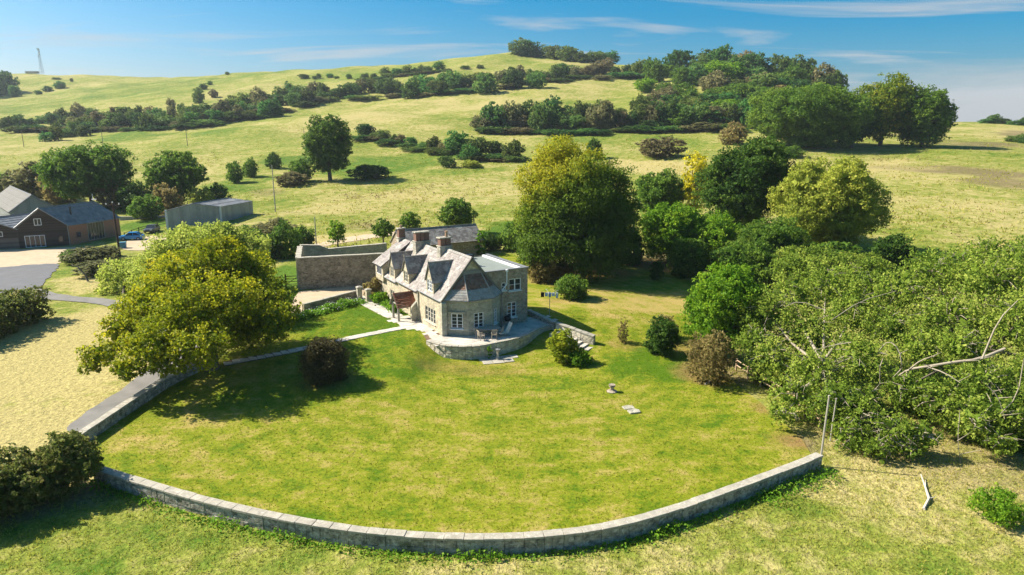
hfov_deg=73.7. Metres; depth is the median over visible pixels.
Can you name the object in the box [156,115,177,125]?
hawthorn bush
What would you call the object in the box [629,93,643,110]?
hedge tree
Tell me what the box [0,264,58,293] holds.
tarmac yard
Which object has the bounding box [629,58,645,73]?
hawthorn bush
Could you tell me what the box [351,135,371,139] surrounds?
bramble thicket
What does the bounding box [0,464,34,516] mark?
wild hedge
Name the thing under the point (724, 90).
wood tree
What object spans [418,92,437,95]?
bramble thicket
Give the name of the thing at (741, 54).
wood tree
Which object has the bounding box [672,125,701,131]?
bramble thicket
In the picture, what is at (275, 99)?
hawthorn bush
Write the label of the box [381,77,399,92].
hawthorn bush
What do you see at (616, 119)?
hedge tree
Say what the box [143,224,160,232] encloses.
parked car
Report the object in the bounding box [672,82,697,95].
wood tree
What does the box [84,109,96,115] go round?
hawthorn bush
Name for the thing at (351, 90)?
hawthorn bush
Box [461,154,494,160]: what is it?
bramble thicket
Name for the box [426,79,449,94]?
hawthorn bush
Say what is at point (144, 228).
rail fence
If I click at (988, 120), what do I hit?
hawthorn bush
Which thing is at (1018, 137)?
hawthorn bush
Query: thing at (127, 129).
bramble thicket
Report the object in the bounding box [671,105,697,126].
wood tree
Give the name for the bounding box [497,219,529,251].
garden shrub
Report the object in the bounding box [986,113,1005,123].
hawthorn bush
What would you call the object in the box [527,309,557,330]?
terrace side wall
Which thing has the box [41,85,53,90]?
hawthorn bush
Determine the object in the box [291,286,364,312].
gravel court
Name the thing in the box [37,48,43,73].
radio mast
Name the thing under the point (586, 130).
bramble thicket
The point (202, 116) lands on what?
hawthorn bush
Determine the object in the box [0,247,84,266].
gravel yard
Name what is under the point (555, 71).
hawthorn bush
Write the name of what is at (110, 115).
hawthorn bush
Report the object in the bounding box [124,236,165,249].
farm track
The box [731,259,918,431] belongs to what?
ash tree
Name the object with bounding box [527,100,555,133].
hedge tree
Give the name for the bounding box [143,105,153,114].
hawthorn bush
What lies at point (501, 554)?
wall weeds
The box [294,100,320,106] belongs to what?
bramble thicket
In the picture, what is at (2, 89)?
wood tree
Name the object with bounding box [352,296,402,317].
house path
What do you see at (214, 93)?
hawthorn bush
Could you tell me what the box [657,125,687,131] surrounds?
bramble thicket
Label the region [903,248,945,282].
broad tree
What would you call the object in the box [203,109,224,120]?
hawthorn bush
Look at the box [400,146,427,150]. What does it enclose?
bramble thicket
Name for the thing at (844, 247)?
garden shrub
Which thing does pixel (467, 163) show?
gorse bush
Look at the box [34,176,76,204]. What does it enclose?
garden shrub
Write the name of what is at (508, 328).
lounger
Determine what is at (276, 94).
hawthorn bush
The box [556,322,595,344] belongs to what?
stair wall
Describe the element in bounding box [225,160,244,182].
meadow bush
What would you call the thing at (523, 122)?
hedge tree
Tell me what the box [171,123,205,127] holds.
bramble thicket
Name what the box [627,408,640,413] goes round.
flat stone
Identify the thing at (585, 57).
hilltop tree
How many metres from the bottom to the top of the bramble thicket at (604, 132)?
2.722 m
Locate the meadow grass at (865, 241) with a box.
[0,114,1023,262]
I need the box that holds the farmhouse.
[372,225,528,335]
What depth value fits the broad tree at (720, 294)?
61.08 m
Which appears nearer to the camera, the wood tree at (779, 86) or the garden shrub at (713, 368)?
the garden shrub at (713, 368)
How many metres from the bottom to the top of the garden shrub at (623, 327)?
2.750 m
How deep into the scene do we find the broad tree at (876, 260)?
85.92 m
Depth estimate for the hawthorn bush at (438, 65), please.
567.20 m
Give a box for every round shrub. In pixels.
[296,335,351,388]
[554,273,590,300]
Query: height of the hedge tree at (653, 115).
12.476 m
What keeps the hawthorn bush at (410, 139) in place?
on the terrain at (44, 386)
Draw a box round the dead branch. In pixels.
[920,474,933,509]
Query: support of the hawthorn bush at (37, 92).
on the terrain at (44, 386)
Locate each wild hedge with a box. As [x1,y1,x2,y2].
[0,442,64,517]
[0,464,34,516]
[17,428,104,504]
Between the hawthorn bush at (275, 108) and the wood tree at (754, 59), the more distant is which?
the wood tree at (754, 59)
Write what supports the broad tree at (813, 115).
on the terrain at (44, 386)
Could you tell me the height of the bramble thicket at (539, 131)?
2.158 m
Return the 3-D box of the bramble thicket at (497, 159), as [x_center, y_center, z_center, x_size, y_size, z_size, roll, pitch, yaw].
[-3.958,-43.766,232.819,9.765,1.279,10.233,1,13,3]
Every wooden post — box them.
[820,395,829,454]
[829,398,836,440]
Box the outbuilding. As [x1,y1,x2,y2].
[390,216,483,255]
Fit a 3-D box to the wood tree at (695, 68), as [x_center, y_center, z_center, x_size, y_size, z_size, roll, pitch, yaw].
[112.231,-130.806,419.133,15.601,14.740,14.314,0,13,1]
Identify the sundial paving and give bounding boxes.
[479,354,518,364]
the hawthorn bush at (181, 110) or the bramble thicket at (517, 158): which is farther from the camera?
the hawthorn bush at (181, 110)
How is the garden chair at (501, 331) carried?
on the terrace
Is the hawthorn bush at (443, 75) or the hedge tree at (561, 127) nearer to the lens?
the hedge tree at (561, 127)
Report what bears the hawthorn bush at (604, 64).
on the terrain at (44, 386)
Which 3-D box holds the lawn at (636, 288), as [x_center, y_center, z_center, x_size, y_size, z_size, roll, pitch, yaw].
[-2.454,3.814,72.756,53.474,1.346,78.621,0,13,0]
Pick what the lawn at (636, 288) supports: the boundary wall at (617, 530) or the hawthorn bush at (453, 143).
the boundary wall at (617, 530)
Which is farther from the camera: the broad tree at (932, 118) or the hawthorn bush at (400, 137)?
the hawthorn bush at (400, 137)
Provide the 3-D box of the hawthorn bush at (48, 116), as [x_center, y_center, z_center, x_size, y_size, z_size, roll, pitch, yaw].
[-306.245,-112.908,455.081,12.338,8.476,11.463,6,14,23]
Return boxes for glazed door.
[24,235,45,247]
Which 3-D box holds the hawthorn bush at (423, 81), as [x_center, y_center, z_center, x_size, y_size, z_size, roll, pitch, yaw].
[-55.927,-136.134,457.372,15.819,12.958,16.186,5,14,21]
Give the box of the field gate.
[284,274,296,285]
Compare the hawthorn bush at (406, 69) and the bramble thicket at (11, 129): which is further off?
the hawthorn bush at (406, 69)
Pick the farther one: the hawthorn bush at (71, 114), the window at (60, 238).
the hawthorn bush at (71, 114)
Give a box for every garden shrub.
[0,160,43,199]
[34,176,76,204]
[93,176,125,210]
[115,179,152,211]
[126,193,165,219]
[150,182,183,213]
[186,186,214,203]
[208,181,232,198]
[240,224,262,239]
[250,217,297,238]
[256,233,282,259]
[268,217,302,258]
[296,224,315,243]
[362,276,381,295]
[369,291,388,303]
[389,304,396,312]
[482,230,505,250]
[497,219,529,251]
[524,256,562,283]
[545,328,579,365]
[554,262,577,280]
[567,347,594,367]
[617,317,628,343]
[621,227,644,264]
[642,314,683,356]
[649,259,664,279]
[654,314,678,327]
[665,237,708,278]
[682,329,738,386]
[706,258,765,287]
[747,357,794,387]
[803,241,868,254]
[823,397,902,434]
[889,373,955,420]
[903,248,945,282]
[937,373,1023,454]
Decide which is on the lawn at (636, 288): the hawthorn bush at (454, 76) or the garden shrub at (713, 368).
the garden shrub at (713, 368)
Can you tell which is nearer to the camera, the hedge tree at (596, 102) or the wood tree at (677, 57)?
the hedge tree at (596, 102)
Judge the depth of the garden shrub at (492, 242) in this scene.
112.03 m
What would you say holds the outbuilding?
on the terrain at (44, 386)
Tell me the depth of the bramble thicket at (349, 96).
454.69 m
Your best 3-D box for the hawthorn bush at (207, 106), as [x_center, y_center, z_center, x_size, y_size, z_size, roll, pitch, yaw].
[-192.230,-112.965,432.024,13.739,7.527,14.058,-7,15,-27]
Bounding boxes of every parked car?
[119,231,144,240]
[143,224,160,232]
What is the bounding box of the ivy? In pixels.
[475,230,486,255]
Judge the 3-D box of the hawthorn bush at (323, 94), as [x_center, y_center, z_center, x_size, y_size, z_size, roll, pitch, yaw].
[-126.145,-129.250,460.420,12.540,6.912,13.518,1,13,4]
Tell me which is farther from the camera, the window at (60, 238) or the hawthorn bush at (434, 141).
the hawthorn bush at (434, 141)
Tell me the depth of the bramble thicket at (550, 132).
296.67 m
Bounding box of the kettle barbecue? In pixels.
[504,315,510,324]
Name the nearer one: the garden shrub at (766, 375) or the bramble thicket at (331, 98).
the garden shrub at (766, 375)
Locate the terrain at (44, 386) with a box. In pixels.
[0,52,1023,574]
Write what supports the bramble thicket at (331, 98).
on the terrain at (44, 386)
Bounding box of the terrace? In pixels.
[387,315,556,346]
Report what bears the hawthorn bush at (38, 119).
on the terrain at (44, 386)
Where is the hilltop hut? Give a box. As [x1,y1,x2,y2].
[25,71,38,73]
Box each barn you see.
[0,185,52,215]
[0,212,31,248]
[14,195,120,247]
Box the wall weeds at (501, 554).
[82,464,843,569]
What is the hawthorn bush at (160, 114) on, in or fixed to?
on the terrain at (44, 386)
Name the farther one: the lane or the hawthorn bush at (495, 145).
the hawthorn bush at (495, 145)
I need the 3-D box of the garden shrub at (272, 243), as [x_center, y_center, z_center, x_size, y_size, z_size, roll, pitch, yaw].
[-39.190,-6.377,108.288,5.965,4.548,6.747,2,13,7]
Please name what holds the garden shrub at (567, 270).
on the lawn at (636, 288)
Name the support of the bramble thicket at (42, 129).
on the terrain at (44, 386)
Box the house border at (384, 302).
[372,292,401,312]
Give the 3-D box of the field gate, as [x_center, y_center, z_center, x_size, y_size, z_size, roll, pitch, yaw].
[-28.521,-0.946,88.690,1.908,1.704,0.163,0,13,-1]
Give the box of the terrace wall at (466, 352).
[426,324,551,359]
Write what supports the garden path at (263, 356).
on the lawn at (636, 288)
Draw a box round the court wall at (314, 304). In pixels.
[302,290,356,309]
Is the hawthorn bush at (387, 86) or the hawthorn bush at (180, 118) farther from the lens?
the hawthorn bush at (387, 86)
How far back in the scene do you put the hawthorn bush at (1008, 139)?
267.15 m
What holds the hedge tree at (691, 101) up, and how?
on the terrain at (44, 386)
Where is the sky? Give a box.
[0,0,1023,121]
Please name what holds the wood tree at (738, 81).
on the terrain at (44, 386)
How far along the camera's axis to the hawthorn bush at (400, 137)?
279.99 m
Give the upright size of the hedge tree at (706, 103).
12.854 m
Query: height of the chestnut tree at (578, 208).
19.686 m
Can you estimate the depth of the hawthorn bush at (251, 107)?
406.26 m
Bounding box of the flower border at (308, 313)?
[288,298,368,322]
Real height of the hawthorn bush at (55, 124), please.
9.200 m
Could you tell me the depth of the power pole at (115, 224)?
112.26 m
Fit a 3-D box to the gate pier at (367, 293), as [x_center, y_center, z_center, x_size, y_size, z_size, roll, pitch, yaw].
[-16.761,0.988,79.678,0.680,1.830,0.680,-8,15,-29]
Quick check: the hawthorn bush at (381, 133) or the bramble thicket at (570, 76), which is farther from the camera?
the bramble thicket at (570, 76)
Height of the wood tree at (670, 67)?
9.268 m
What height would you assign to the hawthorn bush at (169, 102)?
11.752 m
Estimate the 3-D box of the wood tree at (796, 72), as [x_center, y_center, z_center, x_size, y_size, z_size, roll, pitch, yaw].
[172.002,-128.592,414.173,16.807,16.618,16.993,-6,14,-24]
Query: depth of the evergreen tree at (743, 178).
112.11 m
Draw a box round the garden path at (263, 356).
[224,326,405,365]
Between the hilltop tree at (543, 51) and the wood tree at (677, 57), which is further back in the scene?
the hilltop tree at (543, 51)
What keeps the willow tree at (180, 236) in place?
on the terrain at (44, 386)
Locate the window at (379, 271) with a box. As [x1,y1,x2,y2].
[377,266,381,274]
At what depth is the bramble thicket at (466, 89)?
440.86 m
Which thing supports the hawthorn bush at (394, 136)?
on the terrain at (44, 386)
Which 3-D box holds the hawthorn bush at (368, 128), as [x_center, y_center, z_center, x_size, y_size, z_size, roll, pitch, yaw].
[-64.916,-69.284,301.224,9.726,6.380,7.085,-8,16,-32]
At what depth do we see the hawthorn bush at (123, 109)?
421.77 m
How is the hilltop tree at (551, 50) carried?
on the terrain at (44, 386)
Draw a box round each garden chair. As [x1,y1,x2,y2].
[476,330,484,340]
[496,326,503,335]
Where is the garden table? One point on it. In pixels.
(489, 327)
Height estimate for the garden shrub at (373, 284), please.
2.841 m
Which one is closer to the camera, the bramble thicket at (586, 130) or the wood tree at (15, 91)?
the bramble thicket at (586, 130)
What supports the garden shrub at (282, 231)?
on the terrain at (44, 386)
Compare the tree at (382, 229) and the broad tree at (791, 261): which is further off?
the tree at (382, 229)
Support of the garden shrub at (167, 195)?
on the terrain at (44, 386)
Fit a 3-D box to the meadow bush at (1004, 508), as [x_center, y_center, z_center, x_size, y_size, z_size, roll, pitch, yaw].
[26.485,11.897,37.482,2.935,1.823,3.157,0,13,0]
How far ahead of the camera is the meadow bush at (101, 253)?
107.51 m
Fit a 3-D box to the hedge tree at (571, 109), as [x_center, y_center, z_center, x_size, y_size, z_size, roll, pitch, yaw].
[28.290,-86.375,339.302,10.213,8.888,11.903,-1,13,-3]
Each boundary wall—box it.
[79,358,203,441]
[94,452,822,554]
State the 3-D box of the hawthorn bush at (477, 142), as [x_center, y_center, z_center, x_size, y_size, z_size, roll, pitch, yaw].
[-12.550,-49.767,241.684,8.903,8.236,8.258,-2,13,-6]
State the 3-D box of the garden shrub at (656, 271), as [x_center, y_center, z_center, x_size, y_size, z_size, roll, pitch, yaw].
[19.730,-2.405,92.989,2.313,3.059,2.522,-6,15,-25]
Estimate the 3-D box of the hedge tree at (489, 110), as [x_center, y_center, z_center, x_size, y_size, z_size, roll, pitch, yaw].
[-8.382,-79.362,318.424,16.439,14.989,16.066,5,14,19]
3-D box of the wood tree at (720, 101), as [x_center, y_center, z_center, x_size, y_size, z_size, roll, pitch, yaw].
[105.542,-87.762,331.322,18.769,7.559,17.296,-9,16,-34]
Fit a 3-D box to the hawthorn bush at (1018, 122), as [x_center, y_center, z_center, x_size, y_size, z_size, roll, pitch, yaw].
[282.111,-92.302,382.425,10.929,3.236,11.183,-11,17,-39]
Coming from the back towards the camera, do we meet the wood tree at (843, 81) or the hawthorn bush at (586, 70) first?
the hawthorn bush at (586, 70)
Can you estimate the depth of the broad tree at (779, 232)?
93.36 m
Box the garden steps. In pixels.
[549,331,592,350]
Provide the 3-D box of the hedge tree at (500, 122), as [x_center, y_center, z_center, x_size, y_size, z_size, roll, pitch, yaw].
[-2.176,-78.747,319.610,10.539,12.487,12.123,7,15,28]
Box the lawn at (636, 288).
[85,253,810,532]
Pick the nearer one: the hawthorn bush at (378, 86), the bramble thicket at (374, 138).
the bramble thicket at (374, 138)
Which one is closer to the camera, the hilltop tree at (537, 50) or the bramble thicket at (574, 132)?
the bramble thicket at (574, 132)
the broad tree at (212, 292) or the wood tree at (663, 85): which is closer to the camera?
the broad tree at (212, 292)
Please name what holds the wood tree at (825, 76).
on the terrain at (44, 386)
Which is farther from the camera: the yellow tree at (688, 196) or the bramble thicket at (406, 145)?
the bramble thicket at (406, 145)
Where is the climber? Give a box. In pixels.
[487,346,492,358]
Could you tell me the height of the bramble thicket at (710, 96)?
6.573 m
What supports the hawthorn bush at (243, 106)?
on the terrain at (44, 386)
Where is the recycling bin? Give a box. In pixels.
[119,241,126,248]
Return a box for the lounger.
[497,321,512,337]
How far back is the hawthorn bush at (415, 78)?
464.21 m
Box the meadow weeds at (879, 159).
[159,65,995,240]
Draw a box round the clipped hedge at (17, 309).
[0,284,56,338]
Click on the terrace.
(516, 329)
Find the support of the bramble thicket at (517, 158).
on the terrain at (44, 386)
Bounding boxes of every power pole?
[105,202,120,253]
[271,165,275,211]
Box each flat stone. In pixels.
[622,405,633,409]
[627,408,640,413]
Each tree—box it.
[0,70,19,93]
[0,77,9,94]
[7,84,22,96]
[28,139,137,200]
[69,261,89,281]
[74,232,301,381]
[93,255,143,297]
[123,220,272,293]
[140,149,209,205]
[301,113,353,180]
[326,220,346,246]
[371,218,394,242]
[398,211,421,228]
[435,197,477,225]
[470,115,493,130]
[476,101,508,129]
[498,106,515,125]
[502,99,526,127]
[508,37,530,54]
[511,133,643,283]
[514,99,546,129]
[514,114,530,127]
[517,39,540,56]
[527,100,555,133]
[529,45,541,56]
[538,44,551,57]
[541,94,565,112]
[543,104,561,130]
[545,44,559,58]
[552,113,571,129]
[555,45,577,60]
[558,114,586,129]
[560,105,574,116]
[569,50,584,61]
[573,100,589,128]
[578,54,596,61]
[582,104,603,128]
[583,50,605,61]
[586,99,616,129]
[587,99,603,106]
[598,51,612,62]
[607,50,619,63]
[607,108,623,128]
[615,110,632,127]
[623,111,638,125]
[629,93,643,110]
[632,78,657,91]
[632,94,658,124]
[632,168,690,213]
[638,200,710,262]
[642,56,668,81]
[643,102,662,126]
[645,90,666,100]
[652,104,670,127]
[654,82,673,90]
[656,85,678,96]
[656,113,685,127]
[658,93,685,103]
[661,64,675,75]
[662,49,697,70]
[662,96,678,125]
[669,64,694,84]
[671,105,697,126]
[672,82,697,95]
[677,95,696,105]
[677,260,771,358]
[679,150,710,212]
[680,87,704,101]
[681,103,711,125]
[684,62,707,85]
[686,61,709,76]
[687,97,703,105]
[687,100,712,119]
[688,208,743,260]
[689,55,709,65]
[691,135,798,227]
[695,48,721,60]
[698,70,731,91]
[701,105,726,126]
[703,88,719,98]
[703,111,737,124]
[704,60,736,79]
[707,43,732,62]
[708,237,781,285]
[711,99,741,107]
[715,82,742,93]
[715,92,744,101]
[716,79,746,87]
[719,101,729,109]
[723,61,748,80]
[724,102,742,126]
[726,52,749,70]
[726,83,760,100]
[731,98,755,125]
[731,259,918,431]
[732,50,755,57]
[732,216,813,258]
[739,67,767,80]
[739,81,755,92]
[741,51,771,72]
[744,72,766,82]
[745,81,875,148]
[746,90,765,102]
[748,72,777,86]
[763,242,859,292]
[766,77,793,87]
[766,154,894,248]
[767,53,793,73]
[770,85,789,91]
[774,72,791,79]
[782,63,810,82]
[784,78,811,89]
[785,234,1023,462]
[792,54,817,81]
[804,64,823,83]
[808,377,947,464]
[810,62,841,84]
[812,74,831,82]
[817,73,839,86]
[828,99,886,147]
[833,69,849,90]
[844,251,900,285]
[852,71,916,145]
[867,233,918,273]
[892,82,959,146]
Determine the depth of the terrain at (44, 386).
79.54 m
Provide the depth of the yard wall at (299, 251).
87.66 m
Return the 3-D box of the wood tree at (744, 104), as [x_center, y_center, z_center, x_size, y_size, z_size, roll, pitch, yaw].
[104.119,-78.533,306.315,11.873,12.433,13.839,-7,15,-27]
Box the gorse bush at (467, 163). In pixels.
[460,159,482,167]
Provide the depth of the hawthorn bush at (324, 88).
463.87 m
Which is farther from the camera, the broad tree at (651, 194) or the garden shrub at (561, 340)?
the broad tree at (651, 194)
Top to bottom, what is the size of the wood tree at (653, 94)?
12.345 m
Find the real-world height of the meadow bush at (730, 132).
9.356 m
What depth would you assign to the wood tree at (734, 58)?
434.65 m
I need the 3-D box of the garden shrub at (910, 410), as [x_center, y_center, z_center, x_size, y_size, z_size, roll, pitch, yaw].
[30.998,8.025,51.002,4.897,3.345,4.302,5,14,21]
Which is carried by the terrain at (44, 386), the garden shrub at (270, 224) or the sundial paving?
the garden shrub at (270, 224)
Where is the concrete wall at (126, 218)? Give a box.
[119,215,164,219]
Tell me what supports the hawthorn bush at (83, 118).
on the terrain at (44, 386)
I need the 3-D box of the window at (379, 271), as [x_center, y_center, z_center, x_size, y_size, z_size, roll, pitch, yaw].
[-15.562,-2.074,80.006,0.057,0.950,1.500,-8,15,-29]
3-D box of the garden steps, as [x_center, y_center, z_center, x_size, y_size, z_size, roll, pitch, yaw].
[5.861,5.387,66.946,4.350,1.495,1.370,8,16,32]
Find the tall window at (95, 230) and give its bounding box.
[86,221,104,239]
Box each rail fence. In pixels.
[124,221,164,234]
[735,358,821,427]
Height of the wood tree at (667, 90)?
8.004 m
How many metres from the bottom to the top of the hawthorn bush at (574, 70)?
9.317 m
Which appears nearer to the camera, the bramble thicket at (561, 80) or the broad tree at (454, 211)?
the broad tree at (454, 211)
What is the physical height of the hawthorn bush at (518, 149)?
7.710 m
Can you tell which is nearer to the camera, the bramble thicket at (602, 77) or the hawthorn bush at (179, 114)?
the hawthorn bush at (179, 114)
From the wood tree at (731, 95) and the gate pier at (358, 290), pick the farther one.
the wood tree at (731, 95)
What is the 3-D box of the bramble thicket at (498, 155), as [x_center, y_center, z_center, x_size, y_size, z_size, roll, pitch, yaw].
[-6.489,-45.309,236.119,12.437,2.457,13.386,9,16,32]
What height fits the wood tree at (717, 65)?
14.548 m
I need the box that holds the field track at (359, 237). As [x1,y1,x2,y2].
[315,231,394,245]
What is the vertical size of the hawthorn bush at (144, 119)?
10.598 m
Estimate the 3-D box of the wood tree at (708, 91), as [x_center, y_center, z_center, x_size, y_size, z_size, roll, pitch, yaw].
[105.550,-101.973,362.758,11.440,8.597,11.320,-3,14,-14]
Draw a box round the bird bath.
[607,383,616,393]
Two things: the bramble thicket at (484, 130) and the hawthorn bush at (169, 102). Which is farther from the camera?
the hawthorn bush at (169, 102)
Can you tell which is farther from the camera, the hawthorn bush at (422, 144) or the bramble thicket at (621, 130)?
the bramble thicket at (621, 130)
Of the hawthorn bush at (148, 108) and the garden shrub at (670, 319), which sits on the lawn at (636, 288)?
the garden shrub at (670, 319)
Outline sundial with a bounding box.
[495,348,500,359]
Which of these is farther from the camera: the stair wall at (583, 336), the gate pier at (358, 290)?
the gate pier at (358, 290)
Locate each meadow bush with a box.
[57,248,92,262]
[58,245,121,263]
[70,258,113,276]
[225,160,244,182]
[241,157,258,176]
[264,151,283,168]
[273,171,311,186]
[288,158,315,178]
[345,164,391,180]
[586,137,603,157]
[636,135,687,157]
[717,121,748,145]
[784,145,806,157]
[966,482,1023,529]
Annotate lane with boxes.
[32,289,196,431]
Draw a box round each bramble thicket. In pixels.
[1,126,38,132]
[8,124,47,131]
[27,127,49,131]
[90,126,108,130]
[101,126,133,130]
[118,127,136,130]
[134,127,149,130]
[145,125,172,129]
[168,121,187,128]
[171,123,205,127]
[188,119,224,125]
[207,115,243,121]
[242,112,271,117]
[279,108,294,111]
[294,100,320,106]
[313,96,329,102]
[323,96,338,100]
[344,95,356,98]
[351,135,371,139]
[352,95,383,99]
[354,77,380,80]
[362,136,384,139]
[374,138,402,144]
[380,73,398,76]
[384,93,400,97]
[396,73,409,76]
[397,143,417,147]
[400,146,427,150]
[414,71,435,73]
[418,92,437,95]
[424,147,447,153]
[429,89,462,93]
[435,149,454,155]
[454,87,473,91]
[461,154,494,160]
[474,126,496,133]
[477,153,506,159]
[478,125,519,133]
[488,158,508,160]
[496,83,523,87]
[498,127,534,133]
[503,155,528,161]
[525,129,546,133]
[541,129,571,135]
[547,78,575,81]
[560,74,593,78]
[560,129,585,134]
[577,128,599,134]
[587,129,615,134]
[590,75,610,79]
[605,71,638,77]
[609,127,634,131]
[614,125,658,131]
[623,74,644,77]
[634,120,668,127]
[635,126,671,131]
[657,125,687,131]
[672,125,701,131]
[688,122,726,130]
[698,93,733,101]
[708,123,745,130]
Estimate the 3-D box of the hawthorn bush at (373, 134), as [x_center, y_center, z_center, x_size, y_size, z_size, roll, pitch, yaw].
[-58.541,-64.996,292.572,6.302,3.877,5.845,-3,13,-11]
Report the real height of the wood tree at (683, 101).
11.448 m
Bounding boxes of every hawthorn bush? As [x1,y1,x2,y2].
[0,116,16,129]
[9,113,25,125]
[24,118,39,124]
[32,90,41,94]
[34,116,45,123]
[37,131,54,141]
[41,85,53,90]
[41,112,60,123]
[48,126,63,140]
[50,121,61,129]
[51,80,65,87]
[53,107,68,120]
[57,115,67,124]
[62,128,75,136]
[64,116,76,123]
[66,121,78,135]
[67,111,77,118]
[70,102,86,117]
[74,124,92,136]
[75,115,96,125]
[79,121,96,131]
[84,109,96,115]
[87,110,105,126]
[100,111,116,127]
[104,107,116,116]
[111,112,132,128]
[114,106,134,115]
[124,109,136,124]
[129,112,140,126]
[133,104,142,112]
[138,112,154,129]
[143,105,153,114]
[143,118,164,128]
[146,107,165,115]
[154,112,166,118]
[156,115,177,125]
[165,104,177,117]
[166,97,175,113]
[174,112,187,119]
[176,116,188,126]
[177,105,189,113]
[182,111,201,124]
[184,104,206,119]
[191,88,204,103]
[199,83,207,89]
[200,111,208,122]
[201,103,212,109]
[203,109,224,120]
[207,89,218,97]
[210,99,232,113]
[221,98,246,110]
[224,110,238,120]
[232,104,243,120]
[235,92,252,108]
[235,100,247,110]
[241,109,258,119]
[247,103,257,111]
[249,86,267,105]
[257,100,271,117]
[260,93,273,99]
[266,96,281,104]
[266,99,284,115]
[271,86,287,95]
[273,92,283,105]
[278,94,291,104]
[283,92,304,106]
[284,80,293,90]
[288,85,306,94]
[297,74,308,77]
[297,88,315,102]
[306,81,322,93]
[314,82,329,96]
[316,91,332,97]
[329,87,346,97]
[337,82,357,95]
[348,82,361,93]
[353,123,375,134]
[354,78,366,92]
[359,72,368,77]
[363,77,376,91]
[369,131,381,137]
[373,77,388,92]
[376,129,390,140]
[378,67,390,74]
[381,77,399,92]
[389,68,404,73]
[390,134,396,143]
[391,79,403,92]
[395,134,404,142]
[400,81,420,98]
[401,64,412,73]
[403,136,417,143]
[405,74,426,91]
[414,142,425,146]
[417,64,424,71]
[418,74,435,92]
[421,66,432,70]
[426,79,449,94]
[426,135,441,149]
[432,60,445,69]
[435,70,451,82]
[437,155,456,167]
[438,142,445,147]
[443,130,469,153]
[444,70,467,88]
[447,79,462,88]
[459,73,473,87]
[459,143,481,161]
[466,136,487,153]
[467,71,481,83]
[472,72,499,93]
[481,140,503,153]
[482,72,496,81]
[494,69,506,82]
[499,67,524,88]
[501,139,525,159]
[516,65,525,77]
[524,68,535,79]
[526,70,548,87]
[534,70,552,77]
[548,64,563,78]
[557,62,574,75]
[569,65,582,74]
[577,66,595,76]
[587,62,602,74]
[595,57,614,74]
[610,66,620,72]
[620,63,633,72]
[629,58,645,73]
[977,118,1000,123]
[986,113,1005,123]
[1001,118,1011,123]
[1004,135,1015,141]
[1005,120,1023,124]
[1012,133,1023,142]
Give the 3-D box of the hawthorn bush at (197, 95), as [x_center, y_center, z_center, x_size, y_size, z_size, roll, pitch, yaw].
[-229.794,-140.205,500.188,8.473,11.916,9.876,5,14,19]
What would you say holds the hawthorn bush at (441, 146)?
on the terrain at (44, 386)
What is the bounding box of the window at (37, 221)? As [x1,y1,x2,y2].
[33,218,41,225]
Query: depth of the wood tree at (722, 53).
451.69 m
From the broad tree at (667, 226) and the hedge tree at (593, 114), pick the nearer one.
the broad tree at (667, 226)
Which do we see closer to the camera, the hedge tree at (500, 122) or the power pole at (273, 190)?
the power pole at (273, 190)
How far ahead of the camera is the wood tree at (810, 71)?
442.71 m
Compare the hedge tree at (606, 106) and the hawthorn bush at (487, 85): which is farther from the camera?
the hawthorn bush at (487, 85)
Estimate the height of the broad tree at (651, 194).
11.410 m
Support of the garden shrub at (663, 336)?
on the lawn at (636, 288)
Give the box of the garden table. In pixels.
[477,325,500,336]
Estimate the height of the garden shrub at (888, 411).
2.486 m
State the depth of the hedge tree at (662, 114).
302.74 m
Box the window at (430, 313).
[424,305,435,325]
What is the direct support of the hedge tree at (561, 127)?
on the terrain at (44, 386)
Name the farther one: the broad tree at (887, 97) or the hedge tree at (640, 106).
the hedge tree at (640, 106)
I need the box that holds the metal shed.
[164,197,252,229]
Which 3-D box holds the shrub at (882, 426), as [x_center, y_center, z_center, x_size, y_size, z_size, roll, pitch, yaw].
[24.476,8.778,46.304,7.115,4.514,7.075,0,13,0]
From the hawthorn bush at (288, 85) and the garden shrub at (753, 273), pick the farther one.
the hawthorn bush at (288, 85)
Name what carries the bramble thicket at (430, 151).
on the terrain at (44, 386)
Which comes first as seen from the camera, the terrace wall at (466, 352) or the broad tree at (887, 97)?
the terrace wall at (466, 352)
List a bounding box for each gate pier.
[355,286,362,298]
[364,288,371,301]
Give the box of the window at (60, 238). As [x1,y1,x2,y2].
[58,236,63,241]
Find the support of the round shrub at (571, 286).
on the lawn at (636, 288)
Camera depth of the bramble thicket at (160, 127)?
365.89 m
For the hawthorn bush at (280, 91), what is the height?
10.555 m
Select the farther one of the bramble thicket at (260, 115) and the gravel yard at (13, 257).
the bramble thicket at (260, 115)
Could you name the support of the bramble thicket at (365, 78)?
on the terrain at (44, 386)
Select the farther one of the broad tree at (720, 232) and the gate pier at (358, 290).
the broad tree at (720, 232)
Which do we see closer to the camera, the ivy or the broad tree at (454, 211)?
the ivy
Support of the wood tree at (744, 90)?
on the terrain at (44, 386)
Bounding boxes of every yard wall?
[295,246,302,287]
[297,252,383,289]
[300,243,386,256]
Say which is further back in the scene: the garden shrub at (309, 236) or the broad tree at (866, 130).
the broad tree at (866, 130)
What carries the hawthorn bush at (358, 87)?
on the terrain at (44, 386)
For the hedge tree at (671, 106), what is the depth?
302.09 m
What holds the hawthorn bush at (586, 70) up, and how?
on the terrain at (44, 386)
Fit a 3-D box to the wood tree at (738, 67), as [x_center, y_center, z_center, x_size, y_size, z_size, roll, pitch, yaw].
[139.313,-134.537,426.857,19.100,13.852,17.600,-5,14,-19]
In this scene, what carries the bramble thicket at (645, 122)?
on the terrain at (44, 386)

